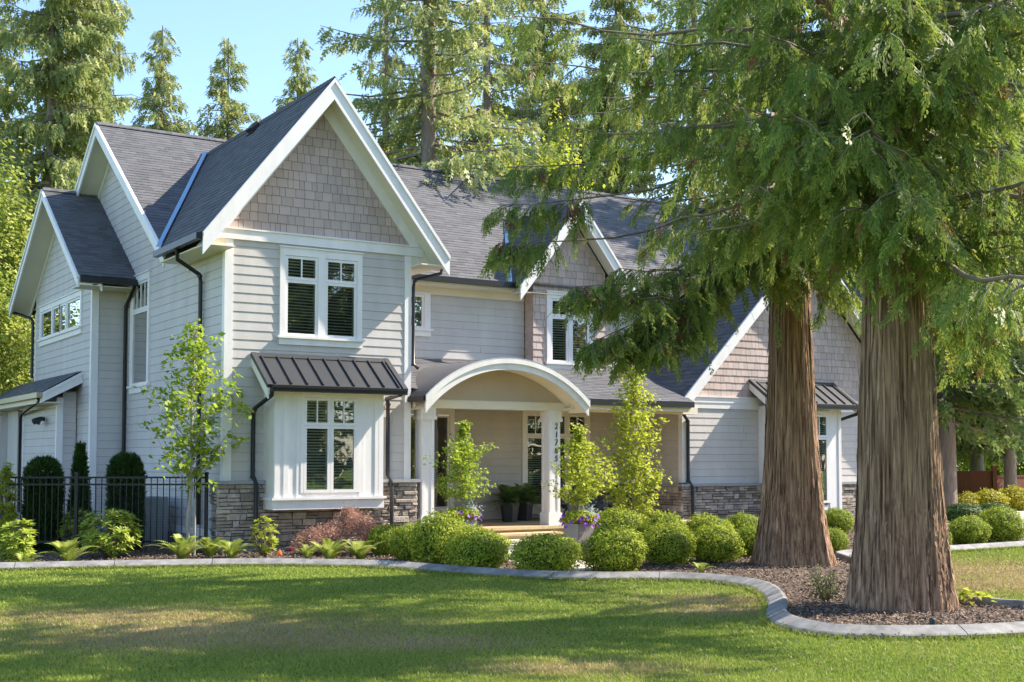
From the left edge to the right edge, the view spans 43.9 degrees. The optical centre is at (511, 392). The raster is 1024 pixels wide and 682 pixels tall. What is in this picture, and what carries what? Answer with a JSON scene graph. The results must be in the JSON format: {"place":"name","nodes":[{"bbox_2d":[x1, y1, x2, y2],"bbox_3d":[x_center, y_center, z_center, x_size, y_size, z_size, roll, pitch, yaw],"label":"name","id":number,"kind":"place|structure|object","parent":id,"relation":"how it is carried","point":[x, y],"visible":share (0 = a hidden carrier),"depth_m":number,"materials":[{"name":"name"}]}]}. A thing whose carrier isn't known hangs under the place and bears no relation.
{"place":"outdoors","nodes":[
{"label":"outdoors","id":0,"kind":"place"},
{"bbox_2d":[0,0,1012,462],"label":"sky","id":1,"kind":"structure","parent":0,"point":[262,31],"materials":[{"name":"blue"}]},
{"bbox_2d":[0,469,1023,681],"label":"lawn","id":2,"kind":"structure","parent":0,"point":[450,654],"depth_m":12.93,"materials":[{"name":"green plant"}]},
{"bbox_2d":[0,268,34,415],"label":"maple tree","id":3,"kind":"object","parent":2,"relation":"on","point":[9,357],"visible":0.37,"depth_m":35.69,"materials":[{"name":"green plant"}]},
{"bbox_2d":[0,0,42,311],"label":"conifer tree","id":4,"kind":"object","parent":2,"relation":"on","point":[8,110],"visible":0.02,"depth_m":60.80,"materials":[{"name":"green plant"}]},
{"bbox_2d":[0,124,58,389],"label":"maple tree","id":5,"kind":"object","parent":2,"relation":"on","point":[12,244],"visible":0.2,"depth_m":40.17,"materials":[{"name":"green plant"}]},
{"bbox_2d":[0,0,134,398],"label":"conifer tree","id":6,"kind":"object","parent":2,"relation":"on","point":[50,37],"visible":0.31,"depth_m":56.30,"materials":[{"name":"green plant"}]},
{"bbox_2d":[57,0,138,151],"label":"conifer tree","id":7,"kind":"object","parent":2,"relation":"on","point":[118,48],"visible":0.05,"depth_m":63.26,"materials":[{"name":"green plant"}]},
{"bbox_2d":[86,25,203,439],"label":"conifer tree","id":8,"kind":"object","parent":2,"relation":"on","point":[163,84],"visible":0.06,"depth_m":48.52,"materials":[{"name":"green plant"}]},
{"bbox_2d":[191,37,271,452],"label":"conifer tree","id":9,"kind":"object","parent":2,"relation":"on","point":[222,129],"visible":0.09,"depth_m":50.43,"materials":[{"name":"green plant"}]},
{"bbox_2d":[272,38,342,398],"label":"conifer tree","id":10,"kind":"object","parent":2,"relation":"on","point":[300,85],"visible":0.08,"depth_m":53.71,"materials":[{"name":"green plant"}]},
{"bbox_2d":[340,0,441,398],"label":"conifer tree","id":11,"kind":"object","parent":2,"relation":"on","point":[388,65],"visible":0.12,"depth_m":45.58,"materials":[{"name":"green plant"}]},
{"bbox_2d":[0,76,862,552],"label":"house","id":12,"kind":"structure","parent":2,"relation":"on","point":[314,254],"depth_m":28.11,"materials":[{"name":"paint"}]},
{"bbox_2d":[37,289,82,346],"bbox_3d":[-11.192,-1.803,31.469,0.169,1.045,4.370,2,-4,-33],"label":"window","id":13,"kind":"structure","parent":12,"relation":"in","point":[60,318],"depth_m":31.33,"materials":[{"name":"white paint"}]},
{"bbox_2d":[126,270,165,393],"bbox_3d":[-8.152,-1.319,28.572,0.589,2.675,1.520,2,-4,-33],"label":"window","id":14,"kind":"structure","parent":12,"relation":"in","point":[139,353],"depth_m":28.45,"materials":[{"name":"white paint"}]},
{"bbox_2d":[277,245,364,347],"bbox_3d":[-3.869,-1.848,25.160,1.850,1.915,0.589,2,-4,-33],"label":"window","id":15,"kind":"structure","parent":12,"relation":"in","point":[320,297],"depth_m":25.12,"materials":[{"name":"glass"}]},
{"bbox_2d":[300,393,361,492],"bbox_3d":[-3.607,0.983,24.520,1.260,1.895,0.560,2,-4,-33],"label":"window","id":16,"kind":"structure","parent":12,"relation":"in","point":[330,423],"depth_m":24.45,"materials":[{"name":"white paint"}]},
{"bbox_2d":[411,291,433,336],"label":"window","id":17,"kind":"structure","parent":12,"relation":"in","point":[422,299],"depth_m":29.03,"materials":[{"name":"white paint"}]},
{"bbox_2d":[411,408,454,514],"bbox_3d":[-2.034,1.574,29.135,1.460,2.555,0.589,2,-4,-33],"label":"window","id":18,"kind":"structure","parent":12,"relation":"in","point":[444,425],"depth_m":29.34,"materials":[{"name":"white paint"}]},
{"bbox_2d":[474,484,540,521],"bbox_3d":[0.066,2.528,29.000,1.901,0.865,2.099,2,-4,-33],"label":"porch planter","id":19,"kind":"object","parent":12,"relation":"on","point":[509,497],"visible":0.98,"depth_m":28.82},
{"bbox_2d":[487,483,541,520],"bbox_3d":[0.268,2.560,29.694,1.830,0.873,1.838,0,-3,-7],"label":"porch planter","id":20,"kind":"object","parent":12,"relation":"on","point":[525,511],"visible":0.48,"depth_m":29.50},
{"bbox_2d":[538,483,570,513],"bbox_3d":[1.008,2.518,30.013,0.730,0.990,0.930,0,-3,-4],"label":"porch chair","id":21,"kind":"object","parent":12,"relation":"on","point":[563,504],"visible":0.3,"depth_m":29.96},
{"bbox_2d":[522,411,589,513],"bbox_3d":[0.962,1.655,31.056,2.100,2.595,0.589,2,-4,-33],"label":"window","id":22,"kind":"structure","parent":12,"relation":"in","point":[531,426],"depth_m":30.97,"materials":[{"name":"white paint"}]},
{"bbox_2d":[545,290,593,369],"bbox_3d":[1.292,-1.470,31.039,1.480,1.895,0.589,2,-4,-33],"label":"window","id":23,"kind":"structure","parent":12,"relation":"in","point":[562,347],"depth_m":30.79,"materials":[{"name":"white paint"}]},
{"bbox_2d":[582,477,620,512],"bbox_3d":[2.107,2.546,30.547,0.930,0.990,0.730,-2,-4,37],"label":"porch chair","id":24,"kind":"object","parent":12,"relation":"on","point":[599,505],"visible":0.44,"depth_m":30.46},
{"bbox_2d":[599,481,649,509],"bbox_3d":[2.730,2.636,31.210,1.950,0.878,1.826,-1,-3,23],"label":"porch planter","id":25,"kind":"object","parent":12,"relation":"on","point":[617,485],"visible":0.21,"depth_m":31.01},
{"bbox_2d":[817,411,830,502],"bbox_3d":[7.364,1.638,32.071,1.410,2.315,0.560,2,-4,-33],"label":"window","id":26,"kind":"structure","parent":12,"relation":"in","point":[823,422],"depth_m":32.20,"materials":[{"name":"white paint"}]},
{"bbox_2d":[403,0,561,177],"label":"conifer tree","id":27,"kind":"object","parent":2,"relation":"on","point":[489,103],"visible":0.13,"depth_m":47.62,"materials":[{"name":"green plant"}]},
{"bbox_2d":[0,541,1023,639],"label":"kerb","id":28,"kind":"structure","parent":2,"relation":"on","point":[777,611],"depth_m":18.44,"materials":[{"name":"concrete"}]},
{"bbox_2d":[0,518,1023,637],"bbox_3d":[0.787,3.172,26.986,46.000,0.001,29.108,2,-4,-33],"label":"planting bed","id":29,"kind":"object","parent":2,"relation":"on","point":[145,550],"visible":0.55,"depth_m":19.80,"materials":[{"name":"brown wood"}]},
{"bbox_2d":[0,462,19,540],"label":"rhododendron","id":30,"kind":"object","parent":29,"relation":"on","point":[9,514],"visible":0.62,"depth_m":23.41,"materials":[{"name":"green plant"}]},
{"bbox_2d":[0,518,38,561],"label":"rhododendron","id":31,"kind":"object","parent":29,"relation":"on","point":[21,544],"visible":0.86,"depth_m":20.79,"materials":[{"name":"green plant"}]},
{"bbox_2d":[6,553,38,561],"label":"fern","id":32,"kind":"object","parent":29,"relation":"on","point":[24,558],"visible":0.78,"depth_m":20.53,"materials":[{"name":"green plant"}]},
{"bbox_2d":[21,454,66,552],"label":"yew column","id":33,"kind":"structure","parent":29,"relation":"on","point":[50,466],"depth_m":23.89,"materials":[{"name":"green plant"}]},
{"bbox_2d":[38,537,98,560],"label":"fern","id":34,"kind":"object","parent":29,"relation":"on","point":[67,549],"visible":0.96,"depth_m":21.12,"materials":[{"name":"green plant"}]},
{"bbox_2d":[55,507,100,550],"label":"rhododendron","id":35,"kind":"object","parent":29,"relation":"on","point":[67,518],"visible":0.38,"depth_m":23.89,"materials":[{"name":"green plant"}]},
{"bbox_2d":[65,441,92,550],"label":"yew column","id":36,"kind":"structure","parent":29,"relation":"on","point":[80,461],"depth_m":24.40,"materials":[{"name":"green plant"}]},
{"bbox_2d":[3,472,208,553],"bbox_3d":[-9.773,2.249,23.609,8.240,1.530,0.070,0,-3,0],"label":"metal fence","id":37,"kind":"object","parent":29,"relation":"on","point":[76,484],"visible":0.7,"depth_m":23.60,"materials":[{"name":"black metal"}]},
{"bbox_2d":[75,508,143,558],"bbox_3d":[-7.134,2.510,22.560,1.193,0.920,1.226,2,-4,-33],"label":"rhododendron","id":38,"kind":"object","parent":29,"relation":"on","point":[108,543],"visible":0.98,"depth_m":22.34,"materials":[{"name":"green plant"}]},
{"bbox_2d":[103,450,148,550],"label":"yew column","id":39,"kind":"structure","parent":29,"relation":"on","point":[126,464],"depth_m":24.26,"materials":[{"name":"green plant"}]},
{"bbox_2d":[142,496,171,545],"bbox_3d":[-7.541,2.640,26.010,0.840,1.000,1.040,2,-4,-33],"label":"heat pump","id":40,"kind":"object","parent":29,"relation":"on","point":[153,520],"visible":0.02,"depth_m":25.70,"materials":[{"name":"black metal"}]},
{"bbox_2d":[145,534,209,558],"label":"fern","id":41,"kind":"object","parent":29,"relation":"on","point":[181,548],"visible":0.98,"depth_m":21.90,"materials":[{"name":"green plant"}]},
{"bbox_2d":[133,318,254,554],"bbox_3d":[-5.907,0.816,23.316,2.107,4.368,2.056,2,-4,-33],"label":"young tree","id":42,"kind":"object","parent":29,"relation":"on","point":[191,455],"visible":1,"depth_m":23.15,"materials":[{"name":"green plant"}]},
{"bbox_2d":[193,499,195,555],"bbox_3d":[-5.773,2.463,23.086,0.042,1.050,0.042,2,-4,-33],"label":"tree stake","id":43,"kind":"object","parent":29,"relation":"on","point":[194,526],"visible":0.72,"depth_m":23.08,"materials":[{"name":"brown wood"}]},
{"bbox_2d":[193,537,226,556],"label":"fern","id":44,"kind":"object","parent":29,"relation":"on","point":[211,550],"visible":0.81,"depth_m":22.58,"materials":[{"name":"green plant"}]},
{"bbox_2d":[208,539,251,557],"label":"fern","id":45,"kind":"object","parent":29,"relation":"on","point":[230,549],"visible":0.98,"depth_m":22.16,"materials":[{"name":"green plant"}]},
{"bbox_2d":[248,515,278,556],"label":"rhododendron","id":46,"kind":"object","parent":29,"relation":"on","point":[265,551],"visible":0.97,"depth_m":22.79,"materials":[{"name":"green plant"}]},
{"bbox_2d":[285,542,322,558],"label":"fern","id":47,"kind":"object","parent":29,"relation":"on","point":[307,553],"visible":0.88,"depth_m":22.22,"materials":[{"name":"green plant"}]},
{"bbox_2d":[308,538,353,558],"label":"fern","id":48,"kind":"object","parent":29,"relation":"on","point":[329,550],"visible":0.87,"depth_m":21.38,"materials":[{"name":"green plant"}]},
{"bbox_2d":[290,500,379,553],"bbox_3d":[-3.184,2.519,23.496,1.866,1.027,1.564,1,-3,-11],"label":"red maple","id":49,"kind":"object","parent":29,"relation":"on","point":[349,521],"visible":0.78,"depth_m":23.32,"materials":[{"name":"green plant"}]},
{"bbox_2d":[341,539,385,558],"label":"fern","id":50,"kind":"object","parent":29,"relation":"on","point":[359,550],"visible":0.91,"depth_m":21.75,"materials":[{"name":"green plant"}]},
{"bbox_2d":[367,522,398,555],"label":"boxwood bush","id":51,"kind":"object","parent":29,"relation":"on","point":[380,534],"visible":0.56,"depth_m":22.87,"materials":[{"name":"green plant"}]},
{"bbox_2d":[389,520,418,560],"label":"boxwood bush","id":52,"kind":"object","parent":29,"relation":"on","point":[400,544],"visible":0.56,"depth_m":21.77,"materials":[{"name":"green plant"}]},
{"bbox_2d":[309,0,556,395],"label":"conifer tree","id":53,"kind":"object","parent":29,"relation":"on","point":[429,18],"visible":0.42,"depth_m":36.90,"materials":[{"name":"green plant"}]},
{"bbox_2d":[407,507,470,564],"bbox_3d":[-1.150,2.412,21.093,1.166,0.987,1.280,0,-3,4],"label":"boxwood bush","id":54,"kind":"object","parent":29,"relation":"on","point":[428,537],"visible":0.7,"depth_m":20.79,"materials":[{"name":"green plant"}]},
{"bbox_2d":[462,519,476,532],"bbox_3d":[-0.934,2.687,23.764,0.400,0.612,0.400,2,-4,-38],"label":"planter","id":55,"kind":"object","parent":29,"relation":"on","point":[471,523],"visible":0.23,"depth_m":23.68,"materials":[{"name":"grey concrete"}]},
{"bbox_2d":[422,420,497,506],"bbox_3d":[-0.944,1.462,23.702,1.296,1.932,1.383,2,-4,-33],"label":"potted tree","id":56,"kind":"object","parent":55,"relation":"in","point":[463,463],"visible":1,"depth_m":23.76,"materials":[{"name":"green plant"}]},
{"bbox_2d":[443,500,483,521],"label":"potted flowers","id":57,"kind":"object","parent":55,"relation":"in","point":[468,513],"visible":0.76,"depth_m":23.60,"materials":[{"name":"green plant"}]},
{"bbox_2d":[442,523,514,567],"bbox_3d":[-0.542,2.454,20.035,1.133,0.780,1.147,1,-3,-15],"label":"boxwood bush","id":58,"kind":"object","parent":29,"relation":"on","point":[481,547],"visible":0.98,"depth_m":19.73,"materials":[{"name":"green plant"}]},
{"bbox_2d":[465,96,605,413],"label":"maple tree","id":59,"kind":"object","parent":29,"relation":"on","point":[554,160],"visible":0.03,"depth_m":40.05,"materials":[{"name":"green plant"}]},
{"bbox_2d":[506,528,586,570],"bbox_3d":[0.533,2.454,19.404,1.209,0.748,1.137,-2,-3,28],"label":"boxwood bush","id":60,"kind":"object","parent":29,"relation":"on","point":[547,552],"visible":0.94,"depth_m":19.09,"materials":[{"name":"green plant"}]},
{"bbox_2d":[564,523,594,555],"bbox_3d":[1.208,2.651,22.843,0.400,0.588,0.400,2,-4,-38],"label":"planter","id":61,"kind":"object","parent":29,"relation":"on","point":[578,532],"visible":0.53,"depth_m":22.69,"materials":[{"name":"grey concrete"}]},
{"bbox_2d":[540,422,617,522],"bbox_3d":[1.363,1.473,22.898,1.333,1.878,1.399,2,-4,-33],"label":"potted tree","id":62,"kind":"object","parent":61,"relation":"in","point":[578,436],"visible":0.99,"depth_m":22.83,"materials":[{"name":"green plant"}]},
{"bbox_2d":[558,501,600,528],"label":"potted flowers","id":63,"kind":"object","parent":61,"relation":"in","point":[584,517],"visible":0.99,"depth_m":22.67,"materials":[{"name":"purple plant"}]},
{"bbox_2d":[578,522,648,571],"bbox_3d":[1.591,2.435,19.827,1.116,0.825,1.190,3,-4,-44],"label":"boxwood bush","id":64,"kind":"object","parent":29,"relation":"on","point":[615,549],"visible":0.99,"depth_m":19.51,"materials":[{"name":"green plant"}]},
{"bbox_2d":[592,506,645,533],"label":"boxwood bush","id":65,"kind":"object","parent":29,"relation":"on","point":[620,517],"visible":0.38,"depth_m":24.22,"materials":[{"name":"green plant"}]},
{"bbox_2d":[595,367,672,521],"bbox_3d":[2.470,1.243,26.180,1.514,3.817,1.585,2,-4,-33],"label":"upright tree","id":66,"kind":"object","parent":29,"relation":"on","point":[632,455],"visible":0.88,"depth_m":25.98,"materials":[{"name":"green plant"}]},
{"bbox_2d":[639,509,691,544],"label":"boxwood bush","id":67,"kind":"object","parent":29,"relation":"on","point":[665,518],"visible":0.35,"depth_m":23.97,"materials":[{"name":"green plant"}]},
{"bbox_2d":[640,521,697,565],"bbox_3d":[2.575,2.515,21.142,1.073,0.777,0.987,2,-4,-36],"label":"boxwood bush","id":68,"kind":"object","parent":29,"relation":"on","point":[668,544],"visible":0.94,"depth_m":20.88,"materials":[{"name":"green plant"}]},
{"bbox_2d":[691,562,714,571],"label":"fern","id":69,"kind":"object","parent":29,"relation":"on","point":[700,567],"visible":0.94,"depth_m":19.63,"materials":[{"name":"green plant"}]},
{"bbox_2d":[682,512,736,537],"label":"boxwood bush","id":70,"kind":"object","parent":29,"relation":"on","point":[696,523],"visible":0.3,"depth_m":25.29,"materials":[{"name":"green plant"}]},
{"bbox_2d":[686,522,746,562],"bbox_3d":[3.460,2.574,21.713,1.081,0.713,1.070,1,-3,-23],"label":"boxwood bush","id":71,"kind":"object","parent":29,"relation":"on","point":[717,544],"visible":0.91,"depth_m":21.38,"materials":[{"name":"green plant"}]},
{"bbox_2d":[725,510,758,531],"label":"boxwood bush","id":72,"kind":"object","parent":29,"relation":"on","point":[739,520],"visible":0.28,"depth_m":26.15,"materials":[{"name":"green plant"}]},
{"bbox_2d":[732,524,757,556],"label":"boxwood bush","id":73,"kind":"object","parent":29,"relation":"on","point":[747,534],"visible":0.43,"depth_m":22.61,"materials":[{"name":"green plant"}]},
{"bbox_2d":[477,0,1023,567],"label":"cedar tree","id":74,"kind":"object","parent":29,"relation":"on","point":[793,528],"visible":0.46,"depth_m":19.85,"materials":[{"name":"green plant"}]},
{"bbox_2d":[498,0,1023,613],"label":"cedar tree","id":75,"kind":"object","parent":29,"relation":"on","point":[920,70],"visible":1,"depth_m":14.18,"materials":[{"name":"green plant"}]},
{"bbox_2d":[798,561,847,603],"bbox_3d":[3.803,2.333,15.523,0.549,0.530,0.540,-2,-3,31],"label":"twiggy shrub","id":76,"kind":"object","parent":29,"relation":"on","point":[824,594],"visible":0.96,"depth_m":15.47,"materials":[{"name":"green plant"}]},
{"bbox_2d":[828,527,850,552],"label":"boxwood bush","id":77,"kind":"object","parent":29,"relation":"on","point":[839,540],"visible":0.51,"depth_m":23.48,"materials":[{"name":"green plant"}]},
{"bbox_2d":[825,507,854,533],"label":"boxwood bush","id":78,"kind":"object","parent":29,"relation":"on","point":[841,519],"visible":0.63,"depth_m":29.30,"materials":[{"name":"green plant"}]},
{"bbox_2d":[929,618,935,624],"bbox_3d":[4.261,2.387,12.864,0.062,0.195,0.062,2,-4,-33],"label":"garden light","id":79,"kind":"object","parent":29,"relation":"on","point":[932,621],"visible":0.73,"depth_m":12.85,"materials":[{"name":"grey metal"}]},
{"bbox_2d":[843,8,1023,506],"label":"conifer tree","id":80,"kind":"object","parent":29,"relation":"on","point":[989,403],"visible":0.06,"depth_m":39.38,"materials":[{"name":"green plant"}]},
{"bbox_2d":[947,531,952,544],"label":"boxwood bush","id":81,"kind":"object","parent":29,"relation":"on","point":[950,538],"visible":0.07,"depth_m":24.81,"materials":[{"name":"green plant"}]},
{"bbox_2d":[945,502,985,521],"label":"hedge bush","id":82,"kind":"object","parent":29,"relation":"on","point":[954,511],"visible":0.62,"depth_m":34.49,"materials":[{"name":"green plant"}]},
{"bbox_2d":[948,513,992,544],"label":"boxwood bush","id":83,"kind":"object","parent":29,"relation":"on","point":[968,530],"visible":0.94,"depth_m":25.52,"materials":[{"name":"green plant"}]},
{"bbox_2d":[957,490,983,505],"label":"golden shrub","id":84,"kind":"object","parent":29,"relation":"on","point":[967,496],"visible":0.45,"depth_m":42.21,"materials":[{"name":"yellow plant"}]},
{"bbox_2d":[957,587,997,605],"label":"leafy hosta","id":85,"kind":"object","parent":29,"relation":"on","point":[966,592],"visible":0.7,"depth_m":15.14,"materials":[{"name":"yellow plant"}]},
{"bbox_2d":[973,488,1010,506],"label":"golden shrub","id":86,"kind":"object","parent":29,"relation":"on","point":[991,495],"visible":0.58,"depth_m":42.24,"materials":[{"name":"yellow plant"}]},
{"bbox_2d":[976,501,1014,512],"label":"hedge bush","id":87,"kind":"object","parent":29,"relation":"on","point":[989,504],"visible":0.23,"depth_m":35.28,"materials":[{"name":"green plant"}]},
{"bbox_2d":[976,504,1023,542],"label":"boxwood bush","id":88,"kind":"object","parent":29,"relation":"on","point":[1004,524],"visible":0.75,"depth_m":26.27,"materials":[{"name":"green plant"}]},
{"bbox_2d":[997,485,1023,510],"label":"golden shrub","id":89,"kind":"object","parent":29,"relation":"on","point":[1015,494],"visible":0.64,"depth_m":42.69,"materials":[{"name":"yellow plant"}]},
{"bbox_2d":[482,0,603,414],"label":"conifer tree","id":90,"kind":"object","parent":2,"relation":"on","point":[540,23],"visible":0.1,"depth_m":52.38,"materials":[{"name":"green plant"}]},
{"bbox_2d":[101,553,1023,681],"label":"fallen twigs","id":91,"kind":"object","parent":2,"relation":"on","point":[697,610],"visible":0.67,"depth_m":14.18,"materials":[{"name":"brown wood"}]},
{"bbox_2d":[556,0,686,483],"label":"conifer tree","id":92,"kind":"object","parent":2,"relation":"on","point":[592,52],"visible":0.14,"depth_m":50.39,"materials":[{"name":"green plant"}]},
{"bbox_2d":[592,0,769,454],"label":"conifer tree","id":93,"kind":"object","parent":2,"relation":"on","point":[659,5],"visible":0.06,"depth_m":48.13,"materials":[{"name":"green plant"}]},
{"bbox_2d":[725,10,771,430],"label":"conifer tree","id":94,"kind":"object","parent":2,"relation":"on","point":[754,110],"depth_m":56.30,"materials":[{"name":"green plant"}]},
{"bbox_2d":[817,0,866,445],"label":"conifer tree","id":95,"kind":"object","parent":2,"relation":"on","point":[844,55],"depth_m":52.43,"materials":[{"name":"green plant"}]},
{"bbox_2d":[957,466,997,493],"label":"board fence","id":96,"kind":"object","parent":2,"relation":"on","point":[973,481],"visible":0.59,"depth_m":51.88,"materials":[{"name":"brown wood"}]},
{"bbox_2d":[957,457,1003,473],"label":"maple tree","id":97,"kind":"object","parent":2,"relation":"on","point":[962,467],"depth_m":69.69,"materials":[{"name":"green plant"}]},
{"bbox_2d":[955,415,1022,474],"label":"tree","id":98,"kind":"object","parent":2,"relation":"on","point":[963,463],"visible":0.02,"depth_m":62.20,"materials":[{"name":"green plant"}]},
{"bbox_2d":[955,32,1023,488],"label":"conifer tree","id":99,"kind":"object","parent":2,"relation":"on","point":[964,447],"visible":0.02,"depth_m":45.80,"materials":[{"name":"green plant"}]},
{"bbox_2d":[955,81,1023,470],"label":"tree","id":100,"kind":"object","parent":2,"relation":"on","point":[975,464],"visible":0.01,"depth_m":57.65,"materials":[{"name":"green plant"}]},
{"bbox_2d":[958,455,1023,475],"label":"tree","id":101,"kind":"object","parent":2,"relation":"on","point":[1018,470],"visible":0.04,"depth_m":67.01,"materials":[{"name":"green plant"}]},
{"bbox_2d":[976,0,1023,466],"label":"tree","id":102,"kind":"object","parent":2,"relation":"on","point":[996,459],"visible":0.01,"depth_m":51.74,"materials":[{"name":"green plant"}]},
{"bbox_2d":[997,475,1023,491],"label":"board fence","id":103,"kind":"object","parent":2,"relation":"on","point":[1000,481],"visible":0.27,"depth_m":52.20,"materials":[{"name":"brown wood"}]},
{"bbox_2d":[505,544,614,578],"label":"path","id":104,"kind":"structure","parent":0,"point":[581,568],"depth_m":20.23,"materials":[{"name":"concrete"}]},
{"bbox_2d":[947,510,1023,527],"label":"driveway","id":105,"kind":"structure","parent":0,"point":[1022,513],"depth_m":39.74,"materials":[{"name":"concrete"}]}
]}

